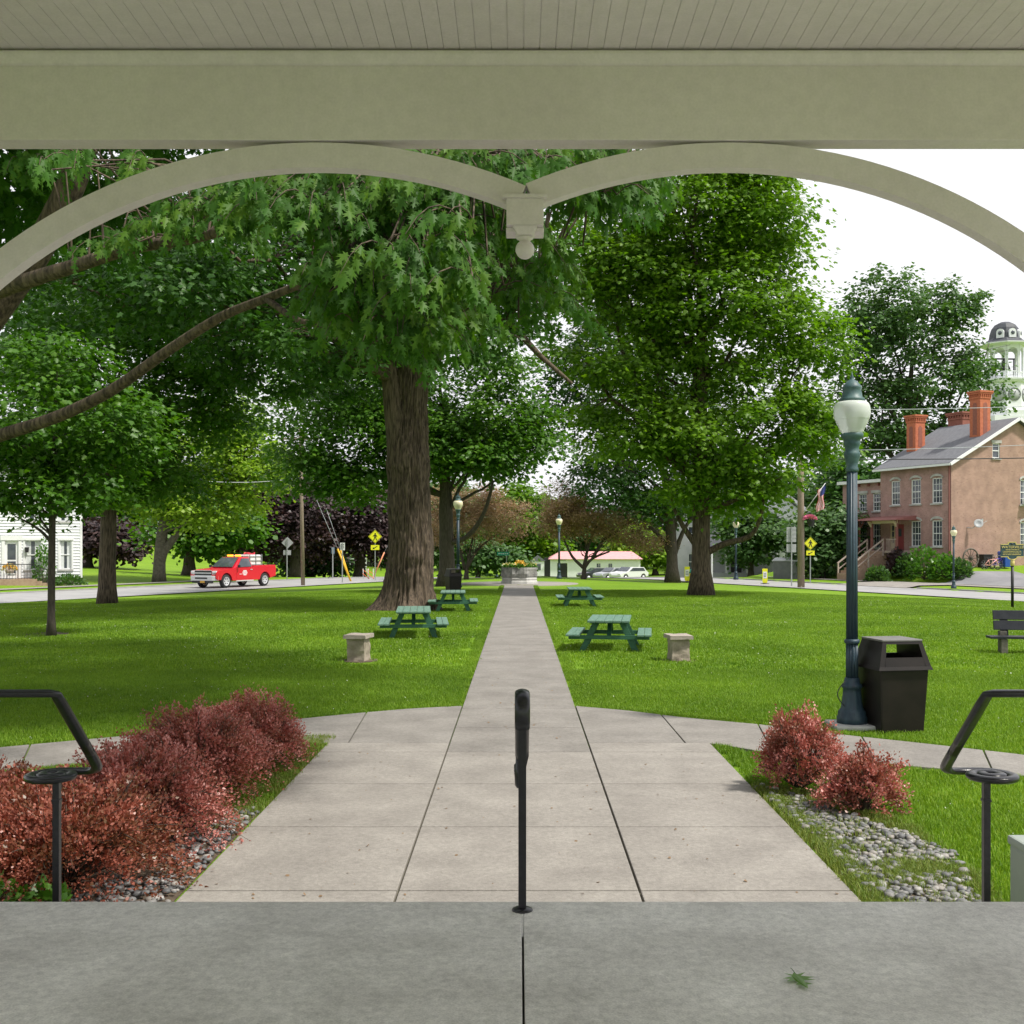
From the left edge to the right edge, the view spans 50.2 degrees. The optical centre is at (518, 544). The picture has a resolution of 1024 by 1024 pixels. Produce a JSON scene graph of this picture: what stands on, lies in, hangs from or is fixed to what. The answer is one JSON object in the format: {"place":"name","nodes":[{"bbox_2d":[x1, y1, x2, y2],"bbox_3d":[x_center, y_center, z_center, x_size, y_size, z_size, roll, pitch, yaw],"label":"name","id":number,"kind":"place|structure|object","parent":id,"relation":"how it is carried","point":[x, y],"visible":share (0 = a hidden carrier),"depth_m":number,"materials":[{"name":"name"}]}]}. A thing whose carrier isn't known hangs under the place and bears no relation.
{"place":"outdoors","nodes":[
{"label":"outdoors","id":0,"kind":"place"},
{"bbox_2d":[0,580,190,589],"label":"sidewalk","id":1,"kind":"structure","parent":0,"point":[92,585],"depth_m":65.41,"materials":[{"name":"concrete"}]},
{"bbox_2d":[0,578,436,602],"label":"road","id":2,"kind":"structure","parent":0,"point":[36,596],"depth_m":62.77,"materials":[{"name":"grey asphalt"}]},
{"bbox_2d":[191,552,275,587],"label":"pickup truck","id":3,"kind":"object","parent":2,"relation":"on","point":[225,571],"visible":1,"depth_m":66.28,"materials":[{"name":"red metal"}]},
{"bbox_2d":[4,806,998,901],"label":"bed soil","id":4,"kind":"structure","parent":0,"point":[172,897],"depth_m":7.29,"materials":[{"name":"brown soil"}]},
{"bbox_2d":[0,870,39,901],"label":"green plant","id":5,"kind":"object","parent":4,"relation":"on","point":[20,892],"visible":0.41,"depth_m":6.27,"materials":[{"name":"green plant"}]},
{"bbox_2d":[0,754,51,861],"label":"barberry bush","id":6,"kind":"object","parent":4,"relation":"on","point":[8,772],"visible":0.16,"depth_m":7.74,"materials":[{"name":"red plant"}]},
{"bbox_2d":[21,873,72,901],"bbox_3d":[-2.749,2.055,6.310,0.315,0.282,0.323,0,0,0],"label":"green plant","id":7,"kind":"object","parent":4,"relation":"on","point":[46,894],"visible":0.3,"depth_m":6.32,"materials":[{"name":"green plant"}]},
{"bbox_2d":[0,763,209,901],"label":"barberry bush","id":8,"kind":"object","parent":4,"relation":"on","point":[109,822],"visible":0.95,"depth_m":6.76,"materials":[{"name":"red plant"}]},
{"bbox_2d":[42,727,250,866],"bbox_3d":[-2.841,1.777,8.056,1.538,0.842,1.637,0,0,-38],"label":"barberry bush","id":9,"kind":"object","parent":4,"relation":"on","point":[172,771],"visible":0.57,"depth_m":7.97,"materials":[{"name":"red plant"}]},
{"bbox_2d":[69,806,259,901],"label":"pebbles","id":10,"kind":"object","parent":4,"relation":"on","point":[172,887],"visible":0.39,"depth_m":7.08,"materials":[{"name":"grey stone"}]},
{"bbox_2d":[752,698,848,791],"bbox_3d":[2.523,1.770,9.746,0.897,0.784,0.958,0,0,0],"label":"barberry bush","id":11,"kind":"object","parent":4,"relation":"on","point":[801,731],"visible":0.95,"depth_m":9.56,"materials":[{"name":"red plant"}]},
{"bbox_2d":[806,739,913,817],"bbox_3d":[2.798,1.887,8.960,0.843,0.603,0.757,0,0,13],"label":"barberry bush","id":12,"kind":"object","parent":4,"relation":"on","point":[853,776],"visible":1,"depth_m":8.83,"materials":[{"name":"red plant"}]},
{"bbox_2d":[755,783,981,901],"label":"pebbles","id":13,"kind":"object","parent":4,"relation":"on","point":[903,836],"visible":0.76,"depth_m":7.70,"materials":[{"name":"grey stone"}]},
{"bbox_2d":[0,544,1023,901],"bbox_3d":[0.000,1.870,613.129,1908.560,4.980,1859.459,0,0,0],"label":"ground","id":14,"kind":"structure","parent":0,"point":[130,574],"depth_m":64.79,"materials":[{"name":"green plant"}]},
{"bbox_2d":[0,468,81,585],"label":"white house","id":15,"kind":"structure","parent":14,"relation":"on","point":[18,548],"depth_m":66.70,"materials":[{"name":"white wood"}]},
{"bbox_2d":[5,541,17,577],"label":"door","id":16,"kind":"structure","parent":15,"relation":"in","point":[11,547],"depth_m":66.27,"materials":[{"name":"white paint"}]},
{"bbox_2d":[23,538,42,570],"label":"window","id":17,"kind":"structure","parent":15,"relation":"in","point":[28,557],"depth_m":66.76,"materials":[{"name":"white paint"}]},
{"bbox_2d":[58,538,73,570],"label":"window","id":18,"kind":"structure","parent":15,"relation":"in","point":[65,545],"depth_m":67.58,"materials":[{"name":"white paint"}]},
{"bbox_2d":[30,537,56,582],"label":"garden shrub","id":19,"kind":"object","parent":14,"relation":"on","point":[40,553],"visible":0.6,"depth_m":66.33,"materials":[{"name":"green plant"}]},
{"bbox_2d":[55,573,88,585],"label":"garden shrub","id":20,"kind":"object","parent":14,"relation":"on","point":[76,579],"visible":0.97,"depth_m":66.38,"materials":[{"name":"green plant"}]},
{"bbox_2d":[0,323,200,635],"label":"maple tree","id":21,"kind":"object","parent":14,"relation":"on","point":[60,480],"visible":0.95,"depth_m":25.47,"materials":[{"name":"green plant"}]},
{"bbox_2d":[82,514,154,567],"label":"tree","id":22,"kind":"object","parent":14,"relation":"on","point":[90,539],"visible":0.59,"depth_m":90.78,"materials":[{"name":"purple plant"}]},
{"bbox_2d":[84,465,156,540],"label":"distant tree","id":23,"kind":"object","parent":14,"relation":"on","point":[126,515],"visible":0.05,"depth_m":151.51,"materials":[{"name":"green plant"}]},
{"bbox_2d":[0,266,298,603],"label":"maple tree","id":24,"kind":"object","parent":14,"relation":"on","point":[218,418],"visible":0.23,"depth_m":41.87,"materials":[{"name":"green plant"}]},
{"bbox_2d":[117,502,281,575],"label":"tree","id":25,"kind":"object","parent":14,"relation":"on","point":[189,550],"visible":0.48,"depth_m":82.97,"materials":[{"name":"green plant"}]},
{"bbox_2d":[116,691,285,811],"bbox_3d":[-2.835,1.719,9.539,1.680,0.953,1.632,0,0,0],"label":"barberry bush","id":26,"kind":"object","parent":14,"relation":"on","point":[239,749],"visible":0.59,"depth_m":9.36,"materials":[{"name":"red plant"}]},
{"bbox_2d":[92,395,313,581],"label":"maple tree","id":27,"kind":"object","parent":14,"relation":"on","point":[206,517],"visible":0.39,"depth_m":72.14,"materials":[{"name":"green plant"}]},
{"bbox_2d":[0,577,436,593],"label":"kerb","id":28,"kind":"structure","parent":14,"relation":"on","point":[172,585],"depth_m":67.44,"materials":[{"name":"grey concrete"}]},
{"bbox_2d":[0,706,461,770],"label":"walkway","id":29,"kind":"structure","parent":14,"relation":"on","point":[427,725],"depth_m":12.63,"materials":[{"name":"concrete"}]},
{"bbox_2d":[201,685,321,775],"bbox_3d":[-2.675,1.779,10.784,1.395,0.832,1.366,0,0,-18],"label":"barberry bush","id":30,"kind":"object","parent":14,"relation":"on","point":[273,722],"visible":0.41,"depth_m":10.62,"materials":[{"name":"red plant"}]},
{"bbox_2d":[213,470,359,576],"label":"tree","id":31,"kind":"object","parent":14,"relation":"on","point":[287,516],"visible":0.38,"depth_m":90.88,"materials":[{"name":"purple plant"}]},
{"bbox_2d":[0,149,602,610],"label":"maple tree","id":32,"kind":"object","parent":14,"relation":"on","point":[172,295],"visible":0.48,"depth_m":33.69,"materials":[{"name":"green plant"}]},
{"bbox_2d":[284,429,318,584],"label":"utility pole","id":33,"kind":"object","parent":14,"relation":"on","point":[302,542],"visible":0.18,"depth_m":69.14,"materials":[{"name":"brown wood"}]},
{"bbox_2d":[263,545,365,576],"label":"tree","id":34,"kind":"object","parent":14,"relation":"on","point":[318,571],"visible":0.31,"depth_m":98.96,"materials":[{"name":"purple plant"}]},
{"bbox_2d":[0,149,684,441],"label":"silver maple","id":35,"kind":"object","parent":14,"relation":"on","point":[403,271],"visible":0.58,"depth_m":8.09,"materials":[{"name":"green plant"}]},
{"bbox_2d":[338,659,377,662],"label":"bare soil","id":36,"kind":"structure","parent":14,"relation":"on","point":[370,660],"depth_m":20.45,"materials":[{"name":"soil"}]},
{"bbox_2d":[343,633,373,660],"bbox_3d":[-3.036,1.971,20.694,0.450,0.545,0.551,0,0,9],"label":"stone stool","id":37,"kind":"object","parent":36,"relation":"on","point":[358,646],"visible":0.91,"depth_m":20.50,"materials":[{"name":"stone"}]},
{"bbox_2d":[304,486,436,576],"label":"tree","id":38,"kind":"object","parent":14,"relation":"on","point":[356,534],"visible":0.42,"depth_m":94.09,"materials":[{"name":"purple plant"}]},
{"bbox_2d":[235,337,583,586],"bbox_3d":[-5.678,-4.560,57.587,18.289,13.611,10.710,0,0,0],"label":"maple tree","id":39,"kind":"object","parent":14,"relation":"on","point":[492,446],"visible":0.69,"depth_m":56.32,"materials":[{"name":"green plant"}]},
{"bbox_2d":[378,606,448,637],"bbox_3d":[-2.523,1.880,26.219,1.628,0.660,2.300,0,0,-5],"label":"picnic table","id":40,"kind":"object","parent":14,"relation":"on","point":[401,611],"visible":1,"depth_m":25.45,"materials":[{"name":"green wood"}]},
{"bbox_2d":[428,590,477,610],"bbox_3d":[-2.168,1.880,36.042,1.628,0.660,1.800,0,0,-3],"label":"picnic table","id":41,"kind":"object","parent":14,"relation":"on","point":[441,601],"visible":0.92,"depth_m":35.41,"materials":[{"name":"green wood"}]},
{"bbox_2d":[444,569,462,590],"bbox_3d":[-2.961,1.651,49.352,0.670,1.079,0.670,0,0,-25],"label":"litter bin","id":42,"kind":"object","parent":14,"relation":"on","point":[453,581],"visible":0.89,"depth_m":49.12,"materials":[{"name":"plastic"}]},
{"bbox_2d":[430,478,481,575],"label":"tree","id":43,"kind":"object","parent":14,"relation":"on","point":[436,556],"visible":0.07,"depth_m":118.79,"materials":[{"name":"green plant"}]},
{"bbox_2d":[453,494,462,586],"bbox_3d":[-2.999,-0.196,53.908,0.476,4.661,0.476,0,0,0],"label":"lamp post","id":44,"kind":"object","parent":14,"relation":"on","point":[458,503],"visible":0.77,"depth_m":53.84,"materials":[{"name":"metal"}]},
{"bbox_2d":[431,481,537,578],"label":"crab apple","id":45,"kind":"object","parent":14,"relation":"on","point":[473,516],"visible":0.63,"depth_m":80.88,"materials":[{"name":"brown plant"}]},
{"bbox_2d":[454,535,540,577],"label":"bush","id":46,"kind":"object","parent":14,"relation":"on","point":[486,560],"visible":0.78,"depth_m":116.62,"materials":[{"name":"green plant"}]},
{"bbox_2d":[0,0,1023,1023],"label":"bandstand","id":47,"kind":"structure","parent":14,"relation":"on","point":[381,87],"depth_m":4.57,"materials":[{"name":"paint"}]},
{"bbox_2d":[0,689,102,901],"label":"handrail","id":48,"kind":"object","parent":47,"relation":"attached to","point":[55,777],"visible":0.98,"depth_m":5.12,"materials":[{"name":"black metal"}]},
{"bbox_2d":[512,688,532,913],"bbox_3d":[0.015,1.100,4.914,0.092,0.962,0.704,0,0,0],"label":"handrail","id":49,"kind":"object","parent":47,"relation":"on","point":[522,711],"visible":1,"depth_m":4.70,"materials":[{"name":"black metal"}]},
{"bbox_2d":[785,968,813,987],"bbox_3d":[1.012,1.567,3.941,0.125,0.012,0.124,0,0,40],"label":"fallen leaf","id":50,"kind":"object","parent":47,"relation":"on","point":[799,979],"visible":1,"depth_m":3.94,"materials":[{"name":"plant"}]},
{"bbox_2d":[940,689,1023,901],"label":"handrail","id":51,"kind":"object","parent":47,"relation":"attached to","point":[986,777],"visible":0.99,"depth_m":5.12,"materials":[{"name":"black metal"}]},
{"bbox_2d":[0,589,1023,674],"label":"grass","id":52,"kind":"structure","parent":14,"relation":"on","point":[333,611],"depth_m":27.39,"materials":[{"name":"green plant"}]},
{"bbox_2d":[0,585,1023,901],"bbox_3d":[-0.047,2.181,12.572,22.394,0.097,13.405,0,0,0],"label":"grass","id":53,"kind":"structure","parent":14,"relation":"on","point":[643,690],"depth_m":15.17,"materials":[{"name":"green plant"}]},
{"bbox_2d":[2,597,1022,829],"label":"clover","id":54,"kind":"object","parent":14,"relation":"on","point":[472,636],"visible":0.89,"depth_m":24.63,"materials":[{"name":"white plant"}]},
{"bbox_2d":[461,581,577,585],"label":"planter walk","id":55,"kind":"structure","parent":14,"relation":"on","point":[498,583],"depth_m":58.83,"materials":[{"name":"concrete"}]},
{"bbox_2d":[500,560,537,583],"bbox_3d":[0.016,1.582,60.595,2.113,1.416,2.083,0,0,0],"label":"stone planter","id":56,"kind":"object","parent":55,"relation":"on","point":[519,572],"visible":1,"depth_m":59.83,"materials":[{"name":"stone"}]},
{"bbox_2d":[468,478,576,563],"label":"tree","id":57,"kind":"object","parent":14,"relation":"on","point":[534,545],"visible":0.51,"depth_m":148.08,"materials":[{"name":"green plant"}]},
{"bbox_2d":[532,555,549,575],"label":"white shed","id":58,"kind":"structure","parent":14,"relation":"on","point":[543,565],"depth_m":140.00,"materials":[{"name":"paint"}]},
{"bbox_2d":[556,515,561,578],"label":"lamp post","id":59,"kind":"object","parent":14,"relation":"on","point":[559,523],"visible":1,"depth_m":68.36,"materials":[{"name":"metal"}]},
{"bbox_2d":[535,492,617,551],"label":"distant tree","id":60,"kind":"object","parent":14,"relation":"on","point":[592,544],"visible":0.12,"depth_m":185.38,"materials":[{"name":"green plant"}]},
{"bbox_2d":[555,587,603,605],"bbox_3d":[2.142,1.880,38.735,1.628,0.660,1.800,0,0,0],"label":"picnic table","id":61,"kind":"object","parent":14,"relation":"on","point":[568,597],"visible":0.99,"depth_m":38.11,"materials":[{"name":"green wood"}]},
{"bbox_2d":[548,551,641,577],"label":"white shop","id":62,"kind":"structure","parent":14,"relation":"on","point":[570,567],"depth_m":140.00,"materials":[{"name":"paint"}]},
{"bbox_2d":[182,733,1007,901],"label":"weeds","id":63,"kind":"object","parent":14,"relation":"on","point":[917,867],"depth_m":8.00,"materials":[{"name":"green plant"}]},
{"bbox_2d":[527,475,680,578],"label":"crab apple","id":64,"kind":"object","parent":14,"relation":"on","point":[571,524],"visible":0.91,"depth_m":75.19,"materials":[{"name":"brown plant"}]},
{"bbox_2d":[566,615,651,651],"bbox_3d":[1.925,1.880,23.020,1.729,0.660,1.950,0,0,7],"label":"picnic table","id":65,"kind":"object","parent":14,"relation":"on","point":[630,637],"visible":0.99,"depth_m":22.39,"materials":[{"name":"green wood"}]},
{"bbox_2d":[609,567,647,576],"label":"parked car","id":66,"kind":"object","parent":14,"relation":"on","point":[631,572],"visible":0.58,"depth_m":117.23,"materials":[{"name":"white metal"}]},
{"bbox_2d":[595,519,666,574],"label":"tree","id":67,"kind":"object","parent":14,"relation":"on","point":[656,560],"visible":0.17,"depth_m":148.13,"materials":[{"name":"green plant"}]},
{"bbox_2d":[506,279,772,582],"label":"maple tree","id":68,"kind":"object","parent":14,"relation":"on","point":[619,482],"visible":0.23,"depth_m":74.08,"materials":[{"name":"green plant"}]},
{"bbox_2d":[664,633,693,661],"bbox_3d":[3.004,1.968,20.573,0.449,0.537,0.550,0,0,-6],"label":"stone stool","id":69,"kind":"object","parent":14,"relation":"on","point":[678,646],"visible":0.87,"depth_m":20.38,"materials":[{"name":"stone"}]},
{"bbox_2d":[531,173,889,595],"bbox_3d":[7.869,-8.479,46.771,15.253,21.438,10.082,0,0,0],"label":"maple tree","id":70,"kind":"object","parent":14,"relation":"on","point":[737,245],"visible":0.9,"depth_m":45.49,"materials":[{"name":"green plant"}]},
{"bbox_2d":[675,488,781,576],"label":"house","id":71,"kind":"structure","parent":14,"relation":"on","point":[684,555],"depth_m":104.35,"materials":[{"name":"grey"}]},
{"bbox_2d":[710,509,796,576],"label":"tree","id":72,"kind":"object","parent":14,"relation":"on","point":[751,552],"visible":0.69,"depth_m":97.13,"materials":[{"name":"green plant"}]},
{"bbox_2d":[772,557,796,578],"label":"storage box","id":73,"kind":"object","parent":14,"relation":"on","point":[781,568],"visible":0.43,"depth_m":79.39,"materials":[{"name":"grey metal"}]},
{"bbox_2d":[764,495,806,556],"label":"building","id":74,"kind":"structure","parent":14,"relation":"on","point":[787,507],"depth_m":111.30,"materials":[{"name":"grey"}]},
{"bbox_2d":[787,527,795,585],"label":"road sign","id":75,"kind":"object","parent":14,"relation":"on","point":[791,537],"visible":0.94,"depth_m":68.17,"materials":[{"name":"metal"}]},
{"bbox_2d":[576,706,1023,776],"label":"walkway","id":76,"kind":"structure","parent":14,"relation":"on","point":[602,725],"depth_m":12.30,"materials":[{"name":"concrete"}]},
{"bbox_2d":[797,446,804,586],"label":"utility pole","id":77,"kind":"object","parent":14,"relation":"on","point":[800,546],"visible":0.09,"depth_m":65.84,"materials":[{"name":"brown wood"}]},
{"bbox_2d":[770,497,876,579],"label":"tree","id":78,"kind":"object","parent":14,"relation":"on","point":[826,532],"visible":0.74,"depth_m":78.81,"materials":[{"name":"green plant"}]},
{"bbox_2d":[796,449,879,561],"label":"distant tree","id":79,"kind":"object","parent":14,"relation":"on","point":[810,485],"visible":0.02,"depth_m":148.10,"materials":[{"name":"green plant"}]},
{"bbox_2d":[804,452,881,512],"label":"tree","id":80,"kind":"object","parent":14,"relation":"on","point":[835,492],"visible":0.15,"depth_m":91.49,"materials":[{"name":"green plant"}]},
{"bbox_2d":[825,373,875,732],"bbox_3d":[3.973,0.080,13.026,0.520,4.260,0.520,0,0,0],"label":"lamp post","id":81,"kind":"object","parent":14,"relation":"on","point":[852,411],"visible":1,"depth_m":12.96,"materials":[{"name":"metal"}]},
{"bbox_2d":[863,564,892,581],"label":"garden shrub","id":82,"kind":"object","parent":14,"relation":"on","point":[875,573],"visible":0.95,"depth_m":72.66,"materials":[{"name":"green plant"}]},
{"bbox_2d":[858,636,932,733],"bbox_3d":[4.412,1.655,12.932,0.677,1.090,0.677,0,0,-10],"label":"litter bin","id":83,"kind":"object","parent":14,"relation":"on","point":[894,690],"visible":0.89,"depth_m":12.67,"materials":[{"name":"plastic"}]},
{"bbox_2d":[884,546,906,576],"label":"garden shrub","id":84,"kind":"object","parent":14,"relation":"on","point":[889,565],"visible":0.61,"depth_m":73.89,"materials":[{"name":"purple plant"}]},
{"bbox_2d":[891,552,920,576],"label":"garden shrub","id":85,"kind":"object","parent":14,"relation":"on","point":[899,563],"visible":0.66,"depth_m":72.96,"materials":[{"name":"plant"}]},
{"bbox_2d":[817,262,1023,463],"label":"tree","id":86,"kind":"object","parent":14,"relation":"on","point":[892,321],"visible":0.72,"depth_m":96.56,"materials":[{"name":"green plant"}]},
{"bbox_2d":[902,544,942,580],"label":"garden shrub","id":87,"kind":"object","parent":14,"relation":"on","point":[917,564],"visible":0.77,"depth_m":71.13,"materials":[{"name":"green plant"}]},
{"bbox_2d":[837,390,1023,580],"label":"brick house","id":88,"kind":"structure","parent":14,"relation":"on","point":[978,504],"depth_m":74.19,"materials":[{"name":"orange brick"}]},
{"bbox_2d":[871,490,880,512],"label":"window","id":89,"kind":"structure","parent":88,"relation":"in","point":[876,493],"depth_m":79.09,"materials":[{"name":"glass"}]},
{"bbox_2d":[889,477,900,506],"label":"window","id":90,"kind":"structure","parent":88,"relation":"in","point":[895,484],"depth_m":76.82,"materials":[{"name":"glass"}]},
{"bbox_2d":[892,517,921,547],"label":"window","id":91,"kind":"structure","parent":88,"relation":"in","point":[916,525],"depth_m":75.03,"materials":[{"name":"white glass"}]},
{"bbox_2d":[909,475,921,505],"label":"window","id":92,"kind":"structure","parent":88,"relation":"in","point":[916,484],"depth_m":75.03,"materials":[{"name":"glass"}]},
{"bbox_2d":[930,474,942,504],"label":"window","id":93,"kind":"structure","parent":88,"relation":"in","point":[937,482],"depth_m":73.25,"materials":[{"name":"glass"}]},
{"bbox_2d":[930,516,942,547],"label":"window","id":94,"kind":"structure","parent":88,"relation":"in","point":[937,524],"depth_m":73.25,"materials":[{"name":"white glass"}]},
{"bbox_2d":[926,551,962,579],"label":"garden shrub","id":95,"kind":"object","parent":14,"relation":"on","point":[946,559],"visible":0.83,"depth_m":69.65,"materials":[{"name":"green plant"}]},
{"bbox_2d":[944,556,974,578],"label":"garden shrub","id":96,"kind":"object","parent":14,"relation":"on","point":[960,563],"visible":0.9,"depth_m":68.94,"materials":[{"name":"green plant"}]},
{"bbox_2d":[979,322,1023,420],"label":"clock tower","id":97,"kind":"structure","parent":14,"relation":"on","point":[1004,334],"depth_m":128.21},
{"bbox_2d":[986,610,1023,653],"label":"park bench","id":98,"kind":"object","parent":14,"relation":"on","point":[1002,623],"visible":0.93,"depth_m":22.13,"materials":[{"name":"grey wood"}]},
{"bbox_2d":[1000,542,1023,606],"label":"historical marker","id":99,"kind":"object","parent":14,"relation":"on","point":[1012,551],"visible":1,"depth_m":39.97,"materials":[{"name":"yellow"}]},
{"bbox_2d":[1008,835,1023,901],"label":"utility pedestal","id":100,"kind":"object","parent":14,"relation":"on","point":[1016,842],"visible":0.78,"depth_m":6.01,"materials":[{"name":"grey metal"}]},
{"bbox_2d":[0,149,1023,521],"label":"sky","id":101,"kind":"structure","parent":0,"point":[876,229],"materials":[{"name":"white"}]},
{"bbox_2d":[447,586,589,751],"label":"path","id":102,"kind":"structure","parent":0,"point":[518,615],"depth_m":16.36,"materials":[{"name":"concrete"}]},
{"bbox_2d":[176,743,861,901],"bbox_3d":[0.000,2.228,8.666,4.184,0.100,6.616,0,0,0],"label":"plaza","id":103,"kind":"structure","parent":0,"point":[349,806],"depth_m":8.19,"materials":[{"name":"concrete"}]},
{"bbox_2d":[634,578,1023,600],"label":"road","id":104,"kind":"structure","parent":0,"point":[962,594],"depth_m":62.77,"materials":[{"name":"grey asphalt"}]},
{"bbox_2d":[840,581,967,587],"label":"driveway","id":105,"kind":"structure","parent":0,"point":[900,584],"depth_m":68.10,"materials":[{"name":"concrete"}]},
{"bbox_2d":[946,571,1023,586],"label":"driveway","id":106,"kind":"structure","parent":0,"point":[997,578],"depth_m":67.95,"materials":[{"name":"concrete"}]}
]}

